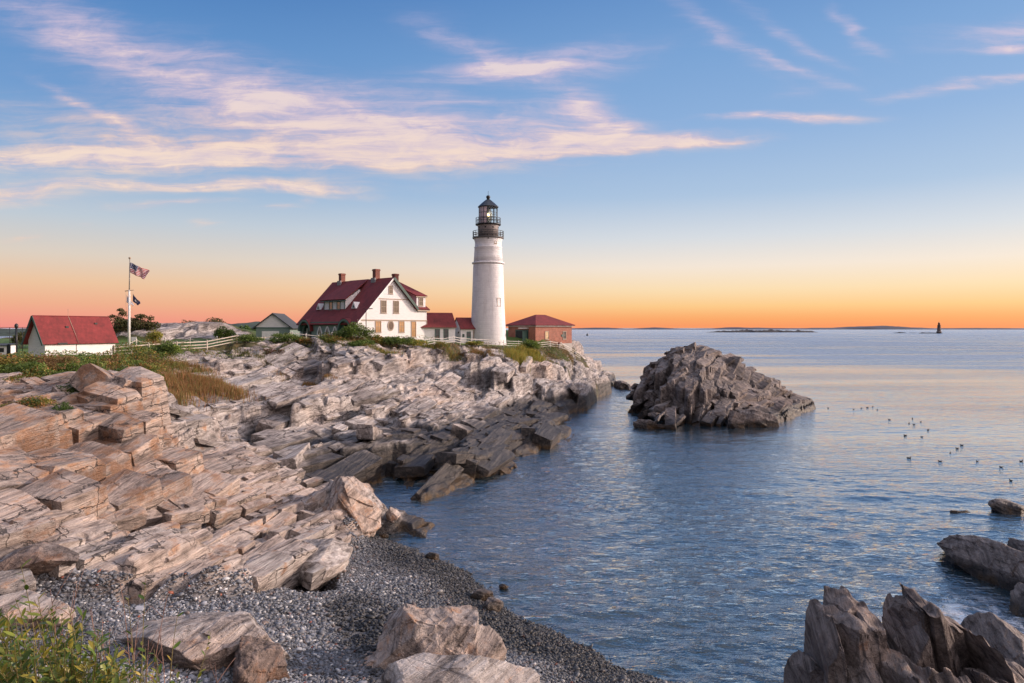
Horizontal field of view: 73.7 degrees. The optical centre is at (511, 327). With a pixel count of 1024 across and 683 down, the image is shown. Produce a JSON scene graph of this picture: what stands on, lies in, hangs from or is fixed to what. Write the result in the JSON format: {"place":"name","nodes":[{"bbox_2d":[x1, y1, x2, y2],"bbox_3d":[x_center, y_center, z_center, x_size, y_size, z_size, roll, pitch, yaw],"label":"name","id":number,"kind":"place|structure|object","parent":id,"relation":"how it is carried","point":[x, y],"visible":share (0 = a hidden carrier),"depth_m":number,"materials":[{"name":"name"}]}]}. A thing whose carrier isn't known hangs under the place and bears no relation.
{"place":"outdoors","nodes":[
{"label":"outdoors","id":0,"kind":"place"},
{"bbox_2d":[0,321,259,335],"bbox_3d":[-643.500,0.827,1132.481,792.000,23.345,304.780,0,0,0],"label":"hills","id":1,"kind":"structure","parent":0,"point":[5,332],"depth_m":1063.92,"materials":[{"name":"green plant"}]},
{"bbox_2d":[239,325,255,330],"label":"woods","id":2,"kind":"object","parent":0,"point":[247,328],"visible":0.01,"depth_m":303.44,"materials":[{"name":"green plant"}]},
{"bbox_2d":[0,321,642,682],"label":"terrain","id":3,"kind":"structure","parent":0,"point":[139,473],"depth_m":43.05,"materials":[{"name":"grey stone"}]},
{"bbox_2d":[0,343,15,354],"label":"hut","id":4,"kind":"object","parent":3,"relation":"on","point":[3,348],"visible":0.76,"depth_m":80.65,"materials":[{"name":"white paint"}]},
{"bbox_2d":[7,344,10,356],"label":"gate post","id":5,"kind":"object","parent":3,"relation":"on","point":[8,348],"visible":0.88,"depth_m":75.87,"materials":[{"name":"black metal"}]},
{"bbox_2d":[0,327,26,350],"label":"railing","id":6,"kind":"object","parent":3,"relation":"on","point":[9,333],"visible":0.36,"depth_m":83.97,"materials":[{"name":"black metal"}]},
{"bbox_2d":[14,323,17,352],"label":"lamp post","id":7,"kind":"object","parent":3,"relation":"on","point":[16,333],"visible":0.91,"depth_m":81.91,"materials":[{"name":"black metal"}]},
{"bbox_2d":[10,331,25,348],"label":"bush","id":8,"kind":"object","parent":3,"relation":"on","point":[12,340],"visible":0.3,"depth_m":89.69,"materials":[{"name":"green plant"}]},
{"bbox_2d":[0,351,37,368],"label":"bush","id":9,"kind":"object","parent":3,"relation":"on","point":[7,360],"visible":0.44,"depth_m":50.33,"materials":[{"name":"green plant"}]},
{"bbox_2d":[6,377,38,383],"bbox_3d":[-32.645,4.122,45.543,4.997,1.971,10.476,0,0,-37],"label":"rubble","id":10,"kind":"object","parent":3,"relation":"on","point":[10,381],"visible":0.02,"depth_m":46.35,"materials":[{"name":"beige stone"}]},
{"bbox_2d":[0,395,56,407],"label":"bush","id":11,"kind":"object","parent":3,"relation":"on","point":[32,401],"visible":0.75,"depth_m":37.55,"materials":[{"name":"green plant"}]},
{"bbox_2d":[1,361,57,376],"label":"bush","id":12,"kind":"object","parent":3,"relation":"on","point":[23,366],"visible":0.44,"depth_m":48.67,"materials":[{"name":"green plant"}]},
{"bbox_2d":[4,353,81,369],"bbox_3d":[-34.996,2.863,51.419,4.541,1.978,4.079,0,0,0],"label":"bush","id":13,"kind":"object","parent":3,"relation":"on","point":[49,361],"visible":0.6,"depth_m":51.16,"materials":[{"name":"green plant"}]},
{"bbox_2d":[52,401,74,410],"bbox_3d":[-24.531,4.726,37.430,1.501,1.382,1.338,0,0,0],"label":"bush","id":14,"kind":"object","parent":3,"relation":"on","point":[64,406],"visible":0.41,"depth_m":37.25,"materials":[{"name":"green plant"}]},
{"bbox_2d":[56,382,78,393],"bbox_3d":[-27.110,4.017,42.249,1.886,1.398,1.481,0,0,0],"label":"bush","id":15,"kind":"object","parent":3,"relation":"on","point":[72,389],"visible":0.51,"depth_m":41.85,"materials":[{"name":"green plant"}]},
{"bbox_2d":[0,559,137,682],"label":"leafy shrub","id":16,"kind":"object","parent":3,"relation":"on","point":[53,671],"visible":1,"depth_m":3.42,"materials":[{"name":"green plant"}]},
{"bbox_2d":[21,315,118,355],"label":"shed","id":17,"kind":"structure","parent":3,"relation":"on","point":[90,334],"depth_m":74.70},
{"bbox_2d":[53,362,108,372],"bbox_3d":[-33.936,3.445,53.111,4.986,1.575,3.592,0,0,0],"label":"bush","id":18,"kind":"object","parent":3,"relation":"on","point":[70,368],"visible":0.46,"depth_m":52.27,"materials":[{"name":"green plant"}]},
{"bbox_2d":[114,366,128,371],"bbox_3d":[-33.357,4.023,58.949,3.299,1.494,3.321,0,0,0],"label":"bush","id":19,"kind":"object","parent":3,"relation":"on","point":[120,368],"visible":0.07,"depth_m":58.59,"materials":[{"name":"green plant"}]},
{"bbox_2d":[109,308,134,333],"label":"tree","id":20,"kind":"object","parent":3,"relation":"on","point":[120,324],"visible":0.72,"depth_m":117.39,"materials":[{"name":"green plant"}]},
{"bbox_2d":[126,257,132,344],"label":"flagpole","id":21,"kind":"object","parent":3,"relation":"on","point":[129,330],"visible":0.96,"depth_m":89.90,"materials":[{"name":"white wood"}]},
{"bbox_2d":[133,294,139,304],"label":"flag","id":22,"kind":"object","parent":21,"relation":"hanging from","point":[136,301],"visible":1,"depth_m":90.08,"materials":[{"name":"fabric"}]},
{"bbox_2d":[130,262,148,278],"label":"flag","id":23,"kind":"object","parent":21,"relation":"attached to","point":[136,270],"visible":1,"depth_m":90.33,"materials":[{"name":"multicoloured fabric"}]},
{"bbox_2d":[125,313,160,331],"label":"tree","id":24,"kind":"object","parent":3,"relation":"on","point":[145,324],"visible":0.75,"depth_m":118.48,"materials":[{"name":"green plant"}]},
{"bbox_2d":[131,362,161,372],"bbox_3d":[-33.724,3.858,62.523,3.296,1.533,2.739,0,0,0],"label":"bush","id":25,"kind":"object","parent":3,"relation":"on","point":[149,366],"visible":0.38,"depth_m":62.40,"materials":[{"name":"green plant"}]},
{"bbox_2d":[145,329,162,342],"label":"bush","id":26,"kind":"object","parent":3,"relation":"on","point":[152,336],"visible":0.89,"depth_m":95.47,"materials":[{"name":"green plant"}]},
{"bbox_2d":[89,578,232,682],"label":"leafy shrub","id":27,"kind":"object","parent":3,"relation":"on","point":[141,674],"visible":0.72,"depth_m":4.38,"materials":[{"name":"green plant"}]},
{"bbox_2d":[154,342,182,354],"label":"bush","id":28,"kind":"object","parent":3,"relation":"on","point":[170,347],"visible":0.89,"depth_m":72.06,"materials":[{"name":"green plant"}]},
{"bbox_2d":[122,336,217,344],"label":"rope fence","id":29,"kind":"object","parent":3,"relation":"on","point":[165,339],"visible":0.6,"depth_m":98.23,"materials":[{"name":"white wood"}]},
{"bbox_2d":[112,332,290,354],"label":"rail fence","id":30,"kind":"object","parent":3,"relation":"on","point":[206,341],"visible":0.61,"depth_m":81.06,"materials":[{"name":"white wood"}]},
{"bbox_2d":[182,317,226,323],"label":"scrub","id":31,"kind":"object","parent":3,"relation":"on","point":[212,319],"visible":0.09,"depth_m":130.68,"materials":[{"name":"green plant"}]},
{"bbox_2d":[212,326,235,341],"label":"bush","id":32,"kind":"object","parent":3,"relation":"on","point":[223,332],"visible":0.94,"depth_m":107.78,"materials":[{"name":"green plant"}]},
{"bbox_2d":[233,334,264,342],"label":"bush","id":33,"kind":"object","parent":3,"relation":"on","point":[249,338],"visible":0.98,"depth_m":86.22,"materials":[{"name":"green plant"}]},
{"bbox_2d":[262,348,284,354],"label":"bush","id":34,"kind":"object","parent":3,"relation":"on","point":[269,351],"visible":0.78,"depth_m":82.69,"materials":[{"name":"green plant"}]},
{"bbox_2d":[1,340,549,411],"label":"grass","id":35,"kind":"structure","parent":3,"relation":"on","point":[183,390],"depth_m":65.90,"materials":[{"name":"green plant"}]},
{"bbox_2d":[252,313,299,338],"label":"garage","id":36,"kind":"structure","parent":3,"relation":"on","point":[272,324],"depth_m":118.22,"materials":[{"name":"grey"}]},
{"bbox_2d":[262,331,278,338],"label":"garage door","id":37,"kind":"structure","parent":36,"relation":"in","point":[264,333],"depth_m":118.12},
{"bbox_2d":[268,333,302,342],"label":"bush","id":38,"kind":"object","parent":3,"relation":"on","point":[284,337],"visible":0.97,"depth_m":89.48,"materials":[{"name":"green plant"}]},
{"bbox_2d":[0,332,573,392],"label":"undergrowth","id":39,"kind":"object","parent":3,"relation":"on","point":[119,359],"visible":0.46,"depth_m":67.15,"materials":[{"name":"green plant"}]},
{"bbox_2d":[294,336,312,345],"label":"bush","id":40,"kind":"object","parent":3,"relation":"on","point":[303,340],"visible":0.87,"depth_m":89.86,"materials":[{"name":"green plant"}]},
{"bbox_2d":[291,331,343,336],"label":"rail fence","id":41,"kind":"object","parent":3,"relation":"on","point":[310,335],"visible":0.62,"depth_m":93.73,"materials":[{"name":"wood"}]},
{"bbox_2d":[318,335,342,342],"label":"bush","id":42,"kind":"object","parent":3,"relation":"on","point":[333,337],"visible":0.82,"depth_m":90.52,"materials":[{"name":"green plant"}]},
{"bbox_2d":[293,476,383,536],"bbox_3d":[-9.792,10.286,38.936,5.012,3.868,5.668,0,0,0],"label":"boulder","id":43,"kind":"object","parent":3,"relation":"on","point":[358,501],"visible":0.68,"depth_m":37.67,"materials":[{"name":"beige stone"}]},
{"bbox_2d":[0,511,677,682],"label":"pebbles","id":44,"kind":"object","parent":3,"relation":"on","point":[537,658],"visible":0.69,"depth_m":23.95,"materials":[{"name":"gravel"}]},
{"bbox_2d":[0,568,36,594],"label":"boulder","id":45,"kind":"object","parent":44,"relation":"on","point":[11,581],"visible":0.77,"depth_m":21.98,"materials":[{"name":"beige stone"}]},
{"bbox_2d":[0,590,75,628],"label":"boulder","id":46,"kind":"object","parent":44,"relation":"on","point":[8,600],"visible":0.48,"depth_m":20.36,"materials":[{"name":"beige stone"}]},
{"bbox_2d":[0,542,79,574],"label":"boulder","id":47,"kind":"object","parent":44,"relation":"on","point":[45,557],"visible":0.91,"depth_m":22.76,"materials":[{"name":"beige stone"}]},
{"bbox_2d":[135,605,143,609],"bbox_3d":[-12.339,9.273,22.635,0.275,0.127,0.090,0,0,4],"label":"paper scrap","id":48,"kind":"object","parent":44,"relation":"on","point":[140,607],"visible":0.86,"depth_m":22.62,"materials":[{"name":"white paper"}]},
{"bbox_2d":[115,611,290,671],"bbox_3d":[-9.415,9.996,20.584,5.452,2.602,3.556,0,0,0],"label":"boulder","id":49,"kind":"object","parent":44,"relation":"on","point":[226,630],"visible":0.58,"depth_m":19.69,"materials":[{"name":"beige stone"}]},
{"bbox_2d":[232,635,289,682],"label":"boulder","id":50,"kind":"object","parent":44,"relation":"on","point":[258,660],"visible":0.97,"depth_m":19.07,"materials":[{"name":"brown stone"}]},
{"bbox_2d":[298,538,352,591],"bbox_3d":[-9.022,10.561,30.240,3.786,2.307,3.208,0,0,16],"label":"boulder","id":51,"kind":"object","parent":44,"relation":"on","point":[332,555],"visible":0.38,"depth_m":29.42,"materials":[{"name":"beige stone"}]},
{"bbox_2d":[379,533,388,537],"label":"stone","id":52,"kind":"object","parent":44,"relation":"on","point":[383,535],"visible":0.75,"depth_m":39.06,"materials":[{"name":"brown stone"}]},
{"bbox_2d":[364,603,506,668],"bbox_3d":[-2.746,10.629,21.680,5.174,3.359,2.992,0,0,0],"label":"boulder","id":53,"kind":"object","parent":44,"relation":"on","point":[409,630],"visible":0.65,"depth_m":21.12,"materials":[{"name":"beige stone"}]},
{"bbox_2d":[380,652,539,682],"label":"boulder","id":54,"kind":"object","parent":44,"relation":"on","point":[423,667],"visible":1,"depth_m":17.57,"materials":[{"name":"beige stone"}]},
{"bbox_2d":[482,597,503,612],"bbox_3d":[-0.852,11.722,28.553,0.796,0.734,0.794,0,0,23],"label":"stone","id":55,"kind":"object","parent":44,"relation":"on","point":[493,604],"visible":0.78,"depth_m":28.41,"materials":[{"name":"beige stone"}]},
{"bbox_2d":[327,332,350,340],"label":"bush","id":56,"kind":"object","parent":3,"relation":"on","point":[349,337],"visible":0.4,"depth_m":91.83,"materials":[{"name":"green plant"}]},
{"bbox_2d":[330,322,375,340],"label":"bush","id":57,"kind":"object","parent":3,"relation":"on","point":[350,330],"visible":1,"depth_m":92.43,"materials":[{"name":"green plant"}]},
{"bbox_2d":[347,338,374,346],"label":"bush","id":58,"kind":"object","parent":3,"relation":"on","point":[360,342],"visible":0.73,"depth_m":89.44,"materials":[{"name":"green plant"}]},
{"bbox_2d":[296,269,429,339],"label":"keepers house","id":59,"kind":"structure","parent":3,"relation":"on","point":[398,307],"depth_m":106.05,"materials":[{"name":"white shingle"},{"name":"white painted wood"},{"name":"brick"}]},
{"bbox_2d":[317,326,321,334],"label":"arched window","id":60,"kind":"structure","parent":59,"relation":"in","point":[319,330],"depth_m":107.15,"materials":[{"name":"beige glass"}]},
{"bbox_2d":[375,321,380,332],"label":"window","id":61,"kind":"structure","parent":59,"relation":"in","point":[377,323],"depth_m":102.61,"materials":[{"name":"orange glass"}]},
{"bbox_2d":[381,300,386,313],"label":"window","id":62,"kind":"structure","parent":59,"relation":"in","point":[383,302],"depth_m":103.38,"materials":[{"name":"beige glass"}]},
{"bbox_2d":[387,321,393,330],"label":"round window","id":63,"kind":"structure","parent":59,"relation":"in","point":[390,325],"depth_m":104.24,"materials":[{"name":"beige glass"}]},
{"bbox_2d":[389,285,392,293],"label":"window","id":64,"kind":"structure","parent":59,"relation":"in","point":[390,286],"depth_m":104.24,"materials":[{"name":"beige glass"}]},
{"bbox_2d":[393,301,399,313],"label":"window","id":65,"kind":"structure","parent":59,"relation":"in","point":[395,303],"depth_m":104.93,"materials":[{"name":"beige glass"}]},
{"bbox_2d":[398,321,404,332],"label":"window","id":66,"kind":"structure","parent":59,"relation":"in","point":[401,324],"depth_m":105.75,"materials":[{"name":"orange glass"}]},
{"bbox_2d":[411,321,416,337],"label":"window","id":67,"kind":"structure","parent":59,"relation":"in","point":[413,323],"depth_m":107.42,"materials":[{"name":"orange glass"}]},
{"bbox_2d":[365,334,383,344],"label":"bush","id":68,"kind":"object","parent":3,"relation":"on","point":[376,338],"visible":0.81,"depth_m":93.17,"materials":[{"name":"green plant"}]},
{"bbox_2d":[381,336,415,347],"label":"bush","id":69,"kind":"object","parent":3,"relation":"on","point":[390,340],"visible":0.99,"depth_m":93.96,"materials":[{"name":"green plant"}]},
{"bbox_2d":[404,339,428,345],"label":"bush","id":70,"kind":"object","parent":3,"relation":"on","point":[416,342],"visible":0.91,"depth_m":95.00,"materials":[{"name":"green plant"}]},
{"bbox_2d":[421,313,456,341],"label":"annex","id":71,"kind":"object","parent":3,"relation":"on","point":[442,325],"visible":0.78,"depth_m":110.42,"materials":[{"name":"white wood"}]},
{"bbox_2d":[435,329,439,339],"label":"window","id":72,"kind":"structure","parent":71,"relation":"in","point":[437,332],"depth_m":109.83,"materials":[{"name":"grey glass"}]},
{"bbox_2d":[444,329,448,339],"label":"window","id":73,"kind":"structure","parent":71,"relation":"in","point":[446,331],"depth_m":110.42,"materials":[{"name":"grey glass"}]},
{"bbox_2d":[455,317,475,342],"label":"annex","id":74,"kind":"object","parent":3,"relation":"on","point":[465,328],"visible":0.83,"depth_m":112.91,"materials":[{"name":"white wood"}]},
{"bbox_2d":[466,332,470,342],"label":"door","id":75,"kind":"structure","parent":74,"relation":"in","point":[468,334],"depth_m":112.65,"materials":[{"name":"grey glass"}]},
{"bbox_2d":[353,333,579,357],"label":"rail fence","id":76,"kind":"object","parent":3,"relation":"on","point":[460,340],"visible":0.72,"depth_m":107.73,"materials":[{"name":"wood"}]},
{"bbox_2d":[465,341,483,346],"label":"bush","id":77,"kind":"object","parent":3,"relation":"on","point":[475,343],"visible":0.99,"depth_m":104.12,"materials":[{"name":"green plant"}]},
{"bbox_2d":[471,195,505,344],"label":"lighthouse","id":78,"kind":"object","parent":3,"relation":"on","point":[488,315],"visible":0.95,"depth_m":112.85,"materials":[{"name":"paint"}]},
{"bbox_2d":[519,339,541,349],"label":"bush","id":79,"kind":"object","parent":3,"relation":"on","point":[532,343],"visible":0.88,"depth_m":109.43,"materials":[{"name":"green plant"}]},
{"bbox_2d":[505,315,574,350],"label":"brick building","id":80,"kind":"structure","parent":3,"relation":"on","point":[540,327],"depth_m":119.20,"materials":[{"name":"brick"}]},
{"bbox_2d":[516,331,521,338],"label":"doorway","id":81,"kind":"structure","parent":80,"relation":"in","point":[518,333],"depth_m":118.61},
{"bbox_2d":[522,331,526,341],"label":"door","id":82,"kind":"structure","parent":80,"relation":"in","point":[524,333],"depth_m":116.83,"materials":[{"name":"green wood"}]},
{"bbox_2d":[545,331,548,339],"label":"window","id":83,"kind":"structure","parent":80,"relation":"in","point":[546,332],"depth_m":118.02,"materials":[{"name":"white glass"}]},
{"bbox_2d":[0,328,1023,682],"bbox_3d":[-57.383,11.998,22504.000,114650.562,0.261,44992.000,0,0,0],"label":"water","id":84,"kind":"structure","parent":0,"point":[692,554],"depth_m":46.51,"materials":[{"name":"blue liquid"}]},
{"bbox_2d":[386,507,400,522],"bbox_3d":[-7.020,11.101,40.360,0.855,1.062,0.585,0,0,0],"label":"stone","id":85,"kind":"object","parent":84,"relation":"in","point":[392,514],"visible":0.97,"depth_m":40.18,"materials":[{"name":"beige stone"}]},
{"bbox_2d":[425,552,439,559],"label":"stone","id":86,"kind":"object","parent":84,"relation":"in","point":[432,555],"visible":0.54,"depth_m":34.95,"materials":[{"name":"stone"}]},
{"bbox_2d":[470,588,493,600],"bbox_3d":[-1.336,11.797,29.943,1.059,0.763,1.011,0,0,0],"label":"stone","id":87,"kind":"object","parent":84,"relation":"in","point":[482,594],"visible":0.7,"depth_m":29.58,"materials":[{"name":"stone"}]},
{"bbox_2d":[499,584,508,589],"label":"stone","id":88,"kind":"object","parent":84,"relation":"in","point":[503,586],"visible":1,"depth_m":31.41,"materials":[{"name":"brown stone"}]},
{"bbox_2d":[614,380,632,389],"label":"boulder","id":89,"kind":"object","parent":84,"relation":"in","point":[619,384],"visible":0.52,"depth_m":134.02,"materials":[{"name":"grey stone"}]},
{"bbox_2d":[633,419,664,428],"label":"boulder","id":90,"kind":"object","parent":84,"relation":"in","point":[644,424],"visible":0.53,"depth_m":81.15,"materials":[{"name":"stone"}]},
{"bbox_2d":[626,342,815,429],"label":"rock islet","id":91,"kind":"object","parent":84,"relation":"in","point":[693,384],"visible":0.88,"depth_m":93.23,"materials":[{"name":"grey stone"}]},
{"bbox_2d":[727,410,745,428],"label":"boulder","id":92,"kind":"object","parent":84,"relation":"in","point":[736,419],"visible":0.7,"depth_m":81.53,"materials":[{"name":"grey stone"}]},
{"bbox_2d":[738,409,778,426],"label":"boulder","id":93,"kind":"object","parent":84,"relation":"in","point":[755,418],"visible":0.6,"depth_m":82.74,"materials":[{"name":"grey stone"}]},
{"bbox_2d":[714,329,813,331],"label":"island","id":94,"kind":"structure","parent":84,"relation":"in","point":[771,330],"depth_m":1839.85,"materials":[{"name":"stone"}]},
{"bbox_2d":[783,583,1023,682],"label":"rock outcrop","id":95,"kind":"object","parent":84,"relation":"in","point":[913,636],"visible":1,"depth_m":19.24,"materials":[{"name":"grey stone"}]},
{"bbox_2d":[950,510,970,512],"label":"boulder","id":96,"kind":"object","parent":84,"relation":"in","point":[962,511],"visible":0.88,"depth_m":44.32,"materials":[{"name":"grey stone"}]},
{"bbox_2d":[937,534,1023,590],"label":"rock ledge","id":97,"kind":"object","parent":84,"relation":"in","point":[994,562],"visible":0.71,"depth_m":32.56,"materials":[{"name":"grey stone"}]},
{"bbox_2d":[960,612,1023,667],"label":"boulder","id":98,"kind":"object","parent":84,"relation":"in","point":[1005,639],"visible":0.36,"depth_m":23.82,"materials":[{"name":"grey stone"}]},
{"bbox_2d":[988,498,1023,515],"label":"boulder","id":99,"kind":"object","parent":84,"relation":"in","point":[1002,506],"visible":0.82,"depth_m":44.25,"materials":[{"name":"grey stone"}]},
{"bbox_2d":[1007,538,1023,551],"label":"rock ledge","id":100,"kind":"object","parent":84,"relation":"in","point":[1016,544],"visible":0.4,"depth_m":35.35,"materials":[{"name":"grey stone"}]},
{"bbox_2d":[1009,582,1023,616],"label":"boulder","id":101,"kind":"object","parent":84,"relation":"in","point":[1016,606],"visible":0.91,"depth_m":28.96,"materials":[{"name":"grey stone"}]},
{"bbox_2d":[0,0,1023,327],"label":"sky","id":102,"kind":"structure","parent":0,"point":[643,163],"materials":[{"name":"blue"}]},
{"bbox_2d":[572,326,1023,329],"bbox_3d":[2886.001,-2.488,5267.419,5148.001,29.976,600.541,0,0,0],"label":"hills","id":103,"kind":"structure","parent":0,"point":[847,328],"depth_m":5071.82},
{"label":"skerry","id":104,"kind":"object","parent":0,"visible":0},
{"bbox_2d":[936,322,941,332],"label":"beacon","id":105,"kind":"object","parent":104,"relation":"on","point":[938,328],"visible":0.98,"depth_m":1497.48,"materials":[{"name":"stone"}]}
]}

